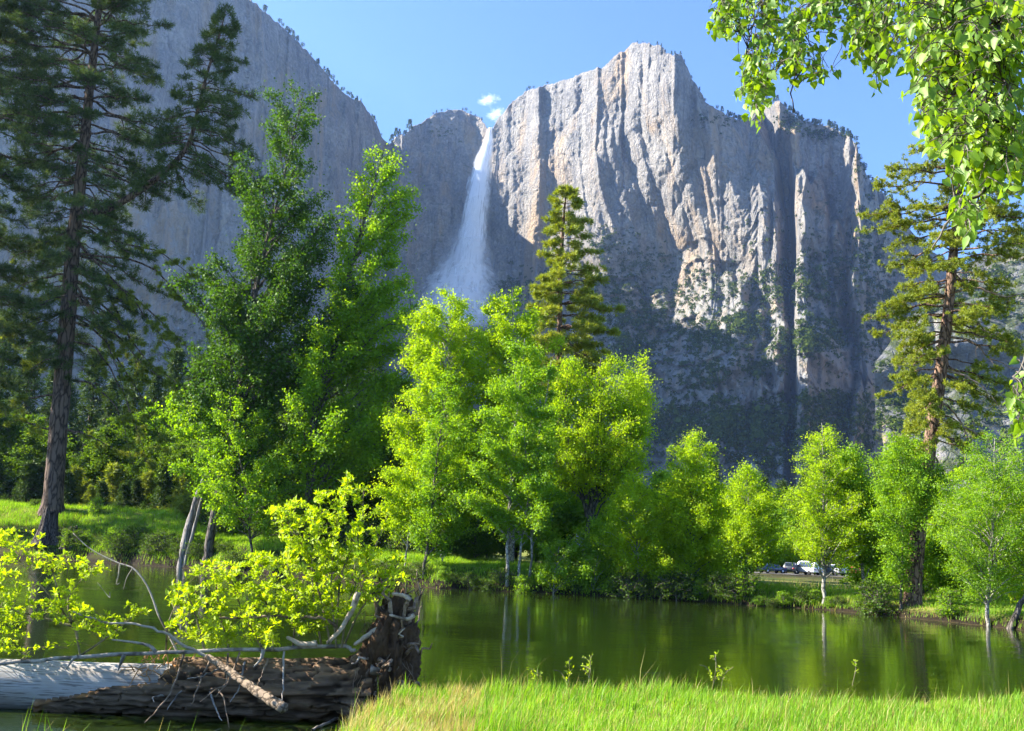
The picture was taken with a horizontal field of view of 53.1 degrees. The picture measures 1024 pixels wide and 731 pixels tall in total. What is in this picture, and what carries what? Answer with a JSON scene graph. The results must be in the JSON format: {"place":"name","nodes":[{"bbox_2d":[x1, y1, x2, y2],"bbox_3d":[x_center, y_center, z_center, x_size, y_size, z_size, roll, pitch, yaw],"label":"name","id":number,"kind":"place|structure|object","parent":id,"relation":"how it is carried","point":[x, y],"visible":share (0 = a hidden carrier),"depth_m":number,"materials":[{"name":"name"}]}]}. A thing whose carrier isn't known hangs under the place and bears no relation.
{"place":"outdoors","nodes":[
{"label":"outdoors","id":0,"kind":"place"},
{"bbox_2d":[0,0,959,544],"bbox_3d":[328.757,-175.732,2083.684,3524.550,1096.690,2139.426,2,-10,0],"label":"cliff","id":1,"kind":"structure","parent":0,"point":[624,140],"depth_m":2033.21,"materials":[{"name":"stone"}]},
{"bbox_2d":[417,127,492,323],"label":"waterfall","id":2,"kind":"structure","parent":1,"relation":"on","point":[466,273],"depth_m":2355.64,"materials":[{"name":"liquid"}]},
{"bbox_2d":[73,107,910,484],"bbox_3d":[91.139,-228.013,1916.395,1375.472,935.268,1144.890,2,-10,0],"label":"cliff shrubbery","id":3,"kind":"object","parent":1,"relation":"on","point":[723,425],"visible":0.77,"depth_m":1729.62,"materials":[{"name":"green plant"}]},
{"bbox_2d":[0,557,1023,703],"bbox_3d":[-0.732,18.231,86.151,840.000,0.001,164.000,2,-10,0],"label":"river water","id":4,"kind":"structure","parent":0,"point":[941,645],"depth_m":39.58,"materials":[{"name":"green liquid"}]},
{"bbox_2d":[0,533,432,729],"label":"fallen log","id":5,"kind":"object","parent":4,"relation":"in","point":[311,691],"visible":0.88,"depth_m":18.35,"materials":[{"name":"brown wood"}]},
{"bbox_2d":[0,526,150,657],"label":"willow shrub","id":6,"kind":"object","parent":5,"relation":"on","point":[58,605],"visible":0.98,"depth_m":18.58,"materials":[{"name":"green plant"}]},
{"bbox_2d":[73,611,205,656],"bbox_3d":[-6.668,4.851,18.449,2.565,0.739,0.097,2,-10,0],"label":"fallen branch","id":7,"kind":"object","parent":5,"relation":"on","point":[174,639],"visible":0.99,"depth_m":18.45,"materials":[{"name":"grey wood"}]},
{"bbox_2d":[0,639,355,670],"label":"fallen branch","id":8,"kind":"object","parent":5,"relation":"on","point":[155,651],"visible":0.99,"depth_m":18.36,"materials":[{"name":"grey wood"}]},
{"bbox_2d":[164,550,283,651],"bbox_3d":[-5.246,4.259,18.327,2.516,1.961,3.451,2,-10,0],"label":"willow shrub","id":9,"kind":"object","parent":5,"relation":"on","point":[257,572],"visible":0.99,"depth_m":18.67,"materials":[{"name":"green plant"}]},
{"bbox_2d":[205,653,287,713],"bbox_3d":[-4.628,5.506,17.756,2.033,0.829,0.215,-3,-11,30],"label":"driftwood pole","id":10,"kind":"object","parent":5,"relation":"on","point":[272,701],"visible":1,"depth_m":17.60,"materials":[{"name":"brown wood"}]},
{"bbox_2d":[219,614,337,627],"bbox_3d":[-4.249,4.631,18.656,2.166,0.208,0.091,2,-10,0],"label":"fallen branch","id":11,"kind":"object","parent":5,"relation":"on","point":[306,616],"visible":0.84,"depth_m":18.65,"materials":[{"name":"wood"}]},
{"bbox_2d":[264,470,411,648],"bbox_3d":[-3.282,3.571,18.949,2.771,3.388,3.919,4,-10,-8],"label":"willow shrub","id":12,"kind":"object","parent":5,"relation":"on","point":[368,556],"visible":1,"depth_m":18.90,"materials":[{"name":"green plant"}]},
{"bbox_2d":[0,499,1023,730],"bbox_3d":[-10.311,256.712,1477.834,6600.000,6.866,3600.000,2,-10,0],"label":"ground","id":13,"kind":"structure","parent":0,"point":[12,720],"depth_m":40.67,"materials":[{"name":"green plant"}]},
{"bbox_2d":[0,306,22,500],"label":"conifer tree","id":14,"kind":"object","parent":13,"relation":"on","point":[4,367],"visible":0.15,"depth_m":150.98,"materials":[{"name":"green plant"}]},
{"bbox_2d":[0,400,31,489],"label":"broadleaf tree","id":15,"kind":"object","parent":13,"relation":"on","point":[7,439],"visible":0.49,"depth_m":127.36,"materials":[{"name":"green plant"}]},
{"bbox_2d":[1,456,42,502],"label":"bush","id":16,"kind":"object","parent":13,"relation":"on","point":[29,478],"visible":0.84,"depth_m":113.31,"materials":[{"name":"green plant"}]},
{"bbox_2d":[4,336,51,481],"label":"conifer tree","id":17,"kind":"object","parent":13,"relation":"on","point":[29,384],"visible":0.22,"depth_m":141.66,"materials":[{"name":"green plant"}]},
{"bbox_2d":[15,452,46,502],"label":"bush","id":18,"kind":"object","parent":13,"relation":"on","point":[42,464],"visible":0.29,"depth_m":114.72,"materials":[{"name":"green plant"}]},
{"bbox_2d":[0,412,74,490],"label":"broadleaf tree","id":19,"kind":"object","parent":13,"relation":"on","point":[35,419],"visible":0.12,"depth_m":128.46,"materials":[{"name":"green plant"}]},
{"bbox_2d":[0,0,75,417],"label":"pine tree","id":20,"kind":"object","parent":13,"relation":"on","point":[12,298],"visible":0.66,"depth_m":107.75,"materials":[{"name":"green plant"}]},
{"bbox_2d":[0,427,84,489],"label":"broadleaf tree","id":21,"kind":"object","parent":13,"relation":"on","point":[33,448],"visible":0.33,"depth_m":123.97,"materials":[{"name":"green plant"}]},
{"bbox_2d":[30,507,59,544],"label":"pine tree trunk","id":22,"kind":"object","parent":13,"relation":"on","point":[48,526],"visible":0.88,"depth_m":98.96,"materials":[{"name":"brown wood"}]},
{"bbox_2d":[36,369,53,429],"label":"conifer tree","id":23,"kind":"object","parent":13,"relation":"on","point":[49,379],"visible":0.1,"depth_m":156.65,"materials":[{"name":"green plant"}]},
{"bbox_2d":[43,382,88,482],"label":"conifer tree","id":24,"kind":"object","parent":13,"relation":"on","point":[73,427],"visible":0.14,"depth_m":138.63,"materials":[{"name":"green plant"}]},
{"bbox_2d":[64,465,82,506],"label":"bush","id":25,"kind":"object","parent":13,"relation":"on","point":[70,485],"visible":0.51,"depth_m":112.93,"materials":[{"name":"green plant"}]},
{"bbox_2d":[68,453,103,494],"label":"broadleaf tree","id":26,"kind":"object","parent":13,"relation":"on","point":[81,461],"visible":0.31,"depth_m":119.99,"materials":[{"name":"green plant"}]},
{"bbox_2d":[67,346,112,455],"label":"conifer tree","id":27,"kind":"object","parent":13,"relation":"on","point":[94,402],"visible":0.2,"depth_m":167.33,"materials":[{"name":"green plant"}]},
{"bbox_2d":[85,477,112,507],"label":"young pine","id":28,"kind":"object","parent":13,"relation":"on","point":[103,490],"visible":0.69,"depth_m":110.21,"materials":[{"name":"green plant"}]},
{"bbox_2d":[66,423,140,490],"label":"broadleaf tree","id":29,"kind":"object","parent":13,"relation":"on","point":[107,434],"visible":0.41,"depth_m":120.43,"materials":[{"name":"green plant"}]},
{"bbox_2d":[92,377,122,485],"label":"conifer tree","id":30,"kind":"object","parent":13,"relation":"on","point":[113,385],"visible":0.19,"depth_m":142.60,"materials":[{"name":"green plant"}]},
{"bbox_2d":[96,461,127,504],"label":"bush","id":31,"kind":"object","parent":13,"relation":"on","point":[112,473],"visible":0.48,"depth_m":114.07,"materials":[{"name":"green plant"}]},
{"bbox_2d":[107,533,130,555],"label":"riverside shrub","id":32,"kind":"object","parent":13,"relation":"on","point":[119,547],"visible":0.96,"depth_m":94.16,"materials":[{"name":"green plant"}]},
{"bbox_2d":[108,480,139,508],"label":"young pine","id":33,"kind":"object","parent":13,"relation":"on","point":[124,494],"visible":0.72,"depth_m":108.15,"materials":[{"name":"green plant"}]},
{"bbox_2d":[112,353,150,481],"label":"conifer tree","id":34,"kind":"object","parent":13,"relation":"on","point":[135,400],"visible":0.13,"depth_m":157.11,"materials":[{"name":"green plant"}]},
{"bbox_2d":[79,411,184,485],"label":"broadleaf tree","id":35,"kind":"object","parent":13,"relation":"on","point":[151,435],"visible":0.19,"depth_m":124.13,"materials":[{"name":"green plant"}]},
{"bbox_2d":[119,524,150,548],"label":"riverside shrub","id":36,"kind":"object","parent":13,"relation":"on","point":[133,540],"visible":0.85,"depth_m":94.44,"materials":[{"name":"green plant"}]},
{"bbox_2d":[128,475,145,508],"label":"young pine","id":37,"kind":"object","parent":13,"relation":"on","point":[136,486],"visible":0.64,"depth_m":110.59,"materials":[{"name":"green plant"}]},
{"bbox_2d":[130,469,156,507],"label":"bush","id":38,"kind":"object","parent":13,"relation":"on","point":[148,476],"visible":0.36,"depth_m":112.66,"materials":[{"name":"green plant"}]},
{"bbox_2d":[0,0,291,515],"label":"pine tree","id":39,"kind":"object","parent":13,"relation":"on","point":[67,239],"visible":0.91,"depth_m":108.89,"materials":[{"name":"green plant"}]},
{"bbox_2d":[123,372,170,477],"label":"conifer tree","id":40,"kind":"object","parent":13,"relation":"on","point":[155,394],"visible":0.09,"depth_m":144.12,"materials":[{"name":"green plant"}]},
{"bbox_2d":[121,441,174,498],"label":"broadleaf tree","id":41,"kind":"object","parent":13,"relation":"on","point":[151,453],"visible":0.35,"depth_m":115.82,"materials":[{"name":"green plant"}]},
{"bbox_2d":[140,461,177,509],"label":"bush","id":42,"kind":"object","parent":13,"relation":"on","point":[163,486],"visible":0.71,"depth_m":106.22,"materials":[{"name":"green plant"}]},
{"bbox_2d":[141,529,178,553],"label":"riverside shrub","id":43,"kind":"object","parent":13,"relation":"on","point":[160,534],"visible":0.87,"depth_m":91.46,"materials":[{"name":"green plant"}]},
{"bbox_2d":[130,389,194,479],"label":"broadleaf tree","id":44,"kind":"object","parent":13,"relation":"on","point":[160,416],"visible":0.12,"depth_m":132.84,"materials":[{"name":"green plant"}]},
{"bbox_2d":[160,347,189,447],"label":"conifer tree","id":45,"kind":"object","parent":13,"relation":"on","point":[178,357],"visible":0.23,"depth_m":162.81,"materials":[{"name":"green plant"}]},
{"bbox_2d":[161,472,190,510],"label":"bush","id":46,"kind":"object","parent":13,"relation":"on","point":[181,481],"visible":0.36,"depth_m":104.76,"materials":[{"name":"green plant"}]},
{"bbox_2d":[145,439,209,499],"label":"broadleaf tree","id":47,"kind":"object","parent":13,"relation":"on","point":[177,448],"visible":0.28,"depth_m":110.80,"materials":[{"name":"green plant"}]},
{"bbox_2d":[153,408,201,472],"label":"broadleaf tree","id":48,"kind":"object","parent":13,"relation":"on","point":[180,432],"visible":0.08,"depth_m":123.17,"materials":[{"name":"green plant"}]},
{"bbox_2d":[170,464,212,519],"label":"bush","id":49,"kind":"object","parent":13,"relation":"on","point":[182,497],"visible":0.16,"depth_m":102.68,"materials":[{"name":"green plant"}]},
{"bbox_2d":[177,470,209,567],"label":"dead trunk","id":50,"kind":"object","parent":13,"relation":"on","point":[189,530],"visible":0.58,"depth_m":89.46,"materials":[{"name":"grey wood"}]},
{"bbox_2d":[158,383,323,554],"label":"cottonwood tree","id":51,"kind":"object","parent":13,"relation":"on","point":[262,475],"visible":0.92,"depth_m":84.73,"materials":[{"name":"green plant"}]},
{"bbox_2d":[154,73,369,564],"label":"cottonwood tree","id":52,"kind":"object","parent":13,"relation":"on","point":[243,339],"visible":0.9,"depth_m":89.70,"materials":[{"name":"green plant"}]},
{"bbox_2d":[259,435,324,500],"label":"broadleaf tree","id":53,"kind":"object","parent":13,"relation":"on","point":[292,452],"visible":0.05,"depth_m":108.72,"materials":[{"name":"green plant"}]},
{"bbox_2d":[275,142,427,543],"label":"cottonwood tree","id":54,"kind":"object","parent":13,"relation":"on","point":[336,444],"visible":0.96,"depth_m":87.74,"materials":[{"name":"green plant"}]},
{"bbox_2d":[316,461,391,538],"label":"broadleaf tree","id":55,"kind":"object","parent":13,"relation":"on","point":[350,507],"visible":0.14,"depth_m":97.20,"materials":[{"name":"green plant"}]},
{"bbox_2d":[340,521,384,549],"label":"riverside shrub","id":56,"kind":"object","parent":13,"relation":"on","point":[366,537],"visible":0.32,"depth_m":82.07,"materials":[{"name":"green plant"}]},
{"bbox_2d":[347,415,407,526],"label":"broadleaf tree","id":57,"kind":"object","parent":13,"relation":"on","point":[391,457],"visible":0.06,"depth_m":102.92,"materials":[{"name":"green plant"}]},
{"bbox_2d":[355,455,435,550],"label":"broadleaf tree","id":58,"kind":"object","parent":13,"relation":"on","point":[368,497],"visible":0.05,"depth_m":94.05,"materials":[{"name":"green plant"}]},
{"bbox_2d":[383,527,434,553],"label":"riverside shrub","id":59,"kind":"object","parent":13,"relation":"on","point":[400,546],"visible":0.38,"depth_m":80.08,"materials":[{"name":"green plant"}]},
{"bbox_2d":[361,439,467,565],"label":"cottonwood tree","id":60,"kind":"object","parent":13,"relation":"on","point":[402,501],"visible":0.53,"depth_m":74.63,"materials":[{"name":"green plant"}]},
{"bbox_2d":[377,283,494,556],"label":"alder tree","id":61,"kind":"object","parent":13,"relation":"on","point":[430,367],"visible":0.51,"depth_m":80.31,"materials":[{"name":"green plant"}]},
{"bbox_2d":[400,362,490,577],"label":"cottonwood tree","id":62,"kind":"object","parent":13,"relation":"on","point":[450,517],"visible":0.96,"depth_m":73.07,"materials":[{"name":"green plant"}]},
{"bbox_2d":[445,515,505,559],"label":"bush","id":63,"kind":"object","parent":13,"relation":"on","point":[464,549],"visible":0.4,"depth_m":88.00,"materials":[{"name":"green plant"}]},
{"bbox_2d":[488,567,516,584],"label":"riverside shrub","id":64,"kind":"object","parent":13,"relation":"on","point":[502,573],"visible":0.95,"depth_m":70.21,"materials":[{"name":"green plant"}]},
{"bbox_2d":[441,332,575,586],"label":"cottonwood tree","id":65,"kind":"object","parent":13,"relation":"on","point":[510,461],"visible":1,"depth_m":70.71,"materials":[{"name":"green plant"}]},
{"bbox_2d":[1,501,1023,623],"bbox_3d":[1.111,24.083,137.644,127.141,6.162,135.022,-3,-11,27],"label":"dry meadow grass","id":66,"kind":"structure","parent":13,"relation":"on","point":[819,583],"depth_m":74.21,"materials":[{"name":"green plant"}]},
{"bbox_2d":[456,286,572,562],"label":"alder tree","id":67,"kind":"object","parent":13,"relation":"on","point":[523,326],"visible":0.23,"depth_m":83.81,"materials":[{"name":"green plant"}]},
{"bbox_2d":[22,665,1023,730],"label":"grass","id":68,"kind":"structure","parent":13,"relation":"on","point":[1007,720],"depth_m":15.14,"materials":[{"name":"green plant"}]},
{"bbox_2d":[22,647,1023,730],"bbox_3d":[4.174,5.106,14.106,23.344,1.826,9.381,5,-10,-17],"label":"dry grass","id":69,"kind":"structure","parent":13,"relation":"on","point":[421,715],"depth_m":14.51,"materials":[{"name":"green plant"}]},
{"bbox_2d":[511,574,535,592],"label":"riverside shrub","id":70,"kind":"object","parent":13,"relation":"on","point":[523,587],"visible":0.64,"depth_m":69.32,"materials":[{"name":"green plant"}]},
{"bbox_2d":[515,508,563,563],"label":"broadleaf tree","id":71,"kind":"object","parent":13,"relation":"on","point":[536,555],"visible":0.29,"depth_m":85.29,"materials":[{"name":"green plant"}]},
{"bbox_2d":[500,469,583,562],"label":"broadleaf tree","id":72,"kind":"object","parent":13,"relation":"on","point":[559,519],"visible":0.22,"depth_m":94.02,"materials":[{"name":"green plant"}]},
{"bbox_2d":[527,527,591,593],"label":"willow shrub","id":73,"kind":"object","parent":13,"relation":"on","point":[553,560],"visible":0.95,"depth_m":69.41,"materials":[{"name":"green plant"}]},
{"bbox_2d":[516,183,627,560],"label":"pine tree","id":74,"kind":"object","parent":13,"relation":"on","point":[553,283],"visible":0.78,"depth_m":118.65,"materials":[{"name":"green plant"}]},
{"bbox_2d":[562,512,626,595],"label":"willow shrub","id":75,"kind":"object","parent":13,"relation":"on","point":[588,572],"visible":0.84,"depth_m":69.14,"materials":[{"name":"green plant"}]},
{"bbox_2d":[559,469,635,562],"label":"broadleaf tree","id":76,"kind":"object","parent":13,"relation":"on","point":[582,517],"visible":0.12,"depth_m":94.12,"materials":[{"name":"green plant"}]},
{"bbox_2d":[542,344,665,568],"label":"alder tree","id":77,"kind":"object","parent":13,"relation":"on","point":[593,471],"visible":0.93,"depth_m":76.94,"materials":[{"name":"green plant"}]},
{"bbox_2d":[602,570,654,599],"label":"riverside shrub","id":78,"kind":"object","parent":13,"relation":"on","point":[633,585],"visible":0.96,"depth_m":67.39,"materials":[{"name":"green plant"}]},
{"bbox_2d":[585,462,679,587],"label":"alder tree","id":79,"kind":"object","parent":13,"relation":"on","point":[621,546],"visible":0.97,"depth_m":68.47,"materials":[{"name":"green plant"}]},
{"bbox_2d":[640,467,673,499],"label":"broadleaf tree","id":80,"kind":"object","parent":13,"relation":"on","point":[661,477],"visible":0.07,"depth_m":102.22,"materials":[{"name":"green plant"}]},
{"bbox_2d":[650,567,704,600],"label":"riverside shrub","id":81,"kind":"object","parent":13,"relation":"on","point":[676,591],"visible":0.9,"depth_m":66.67,"materials":[{"name":"green plant"}]},
{"bbox_2d":[641,427,734,585],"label":"alder tree","id":82,"kind":"object","parent":13,"relation":"on","point":[697,495],"visible":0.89,"depth_m":68.66,"materials":[{"name":"green plant"}]},
{"bbox_2d":[703,575,738,599],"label":"riverside shrub","id":83,"kind":"object","parent":13,"relation":"on","point":[714,589],"visible":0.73,"depth_m":66.01,"materials":[{"name":"green plant"}]},
{"bbox_2d":[702,569,761,602],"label":"riverside shrub","id":84,"kind":"object","parent":13,"relation":"on","point":[725,593],"visible":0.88,"depth_m":65.36,"materials":[{"name":"green plant"}]},
{"bbox_2d":[728,560,764,598],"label":"riverside shrub","id":85,"kind":"object","parent":13,"relation":"on","point":[745,565],"visible":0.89,"depth_m":65.37,"materials":[{"name":"green plant"}]},
{"bbox_2d":[704,455,798,584],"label":"alder tree","id":86,"kind":"object","parent":13,"relation":"on","point":[741,534],"visible":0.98,"depth_m":66.17,"materials":[{"name":"green plant"}]},
{"bbox_2d":[767,516,800,565],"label":"broadleaf tree","id":87,"kind":"object","parent":13,"relation":"on","point":[786,526],"visible":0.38,"depth_m":181.72,"materials":[{"name":"green plant"}]},
{"bbox_2d":[774,505,816,562],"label":"broadleaf tree","id":88,"kind":"object","parent":13,"relation":"on","point":[783,512],"visible":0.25,"depth_m":182.23,"materials":[{"name":"green plant"}]},
{"bbox_2d":[767,423,877,603],"bbox_3d":[19.392,9.447,63.708,6.594,12.067,7.260,2,-10,0],"label":"alder tree","id":89,"kind":"object","parent":13,"relation":"on","point":[823,546],"visible":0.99,"depth_m":63.48,"materials":[{"name":"green plant"}]},
{"bbox_2d":[706,0,1023,448],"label":"cottonwood tree","id":90,"kind":"object","parent":13,"relation":"on","point":[965,55],"visible":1,"depth_m":4.63,"materials":[{"name":"green plant"}]},
{"bbox_2d":[821,438,908,593],"bbox_3d":[22.277,9.939,65.059,5.177,10.940,5.098,2,-10,0],"label":"cottonwood tree","id":91,"kind":"object","parent":13,"relation":"on","point":[870,561],"visible":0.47,"depth_m":64.54,"materials":[{"name":"green plant"}]},
{"bbox_2d":[834,501,907,591],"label":"broadleaf tree","id":92,"kind":"object","parent":13,"relation":"on","point":[856,576],"visible":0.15,"depth_m":68.46,"materials":[{"name":"green plant"}]},
{"bbox_2d":[851,577,911,616],"bbox_3d":[21.284,13.509,59.518,2.752,2.580,2.874,5,-10,-16],"label":"riverside shrub","id":93,"kind":"object","parent":13,"relation":"on","point":[876,607],"visible":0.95,"depth_m":59.19,"materials":[{"name":"green plant"}]},
{"bbox_2d":[855,426,968,609],"bbox_3d":[23.202,8.937,59.915,5.984,11.189,5.589,-7,-13,42],"label":"cottonwood tree","id":94,"kind":"object","parent":13,"relation":"on","point":[904,480],"visible":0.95,"depth_m":59.42,"materials":[{"name":"green plant"}]},
{"bbox_2d":[895,490,954,596],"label":"broadleaf tree","id":95,"kind":"object","parent":13,"relation":"on","point":[925,570],"visible":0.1,"depth_m":70.18,"materials":[{"name":"green plant"}]},
{"bbox_2d":[854,90,1023,606],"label":"pine tree","id":96,"kind":"object","parent":13,"relation":"on","point":[930,405],"visible":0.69,"depth_m":61.70,"materials":[{"name":"green plant"}]},
{"bbox_2d":[932,586,968,616],"bbox_3d":[23.964,12.988,55.856,2.015,1.957,1.876,-2,-11,24],"label":"riverside shrub","id":97,"kind":"object","parent":13,"relation":"on","point":[951,605],"visible":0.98,"depth_m":55.83,"materials":[{"name":"green plant"}]},
{"bbox_2d":[922,489,999,600],"bbox_3d":[28.293,11.604,65.228,5.691,7.490,4.988,4,-10,-8],"label":"broadleaf tree","id":98,"kind":"object","parent":13,"relation":"on","point":[939,577],"visible":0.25,"depth_m":64.55,"materials":[{"name":"green plant"}]},
{"bbox_2d":[907,428,1023,626],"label":"cottonwood tree","id":99,"kind":"object","parent":13,"relation":"on","point":[1011,534],"visible":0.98,"depth_m":53.37,"materials":[{"name":"green plant"}]},
{"bbox_2d":[961,488,1023,603],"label":"broadleaf tree","id":100,"kind":"object","parent":13,"relation":"on","point":[1017,592],"visible":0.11,"depth_m":59.40,"materials":[{"name":"green plant"}]},
{"bbox_2d":[994,461,1023,628],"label":"cottonwood tree","id":101,"kind":"object","parent":13,"relation":"on","point":[1012,623],"visible":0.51,"depth_m":52.08,"materials":[{"name":"green plant"}]},
{"bbox_2d":[252,0,1023,268],"label":"sky","id":102,"kind":"structure","parent":0,"point":[404,60],"materials":[{"name":"blue"}]},
{"bbox_2d":[874,236,1023,489],"bbox_3d":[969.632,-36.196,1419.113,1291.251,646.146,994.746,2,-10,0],"label":"hill","id":103,"kind":"structure","parent":0,"point":[964,351],"depth_m":1167.15,"materials":[{"name":"stone"}]},
{"bbox_2d":[870,245,1023,490],"bbox_3d":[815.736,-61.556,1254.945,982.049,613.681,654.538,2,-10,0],"label":"hillside woods","id":104,"kind":"object","parent":103,"relation":"on","point":[894,419],"visible":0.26,"depth_m":1134.94,"materials":[{"name":"green plant"}]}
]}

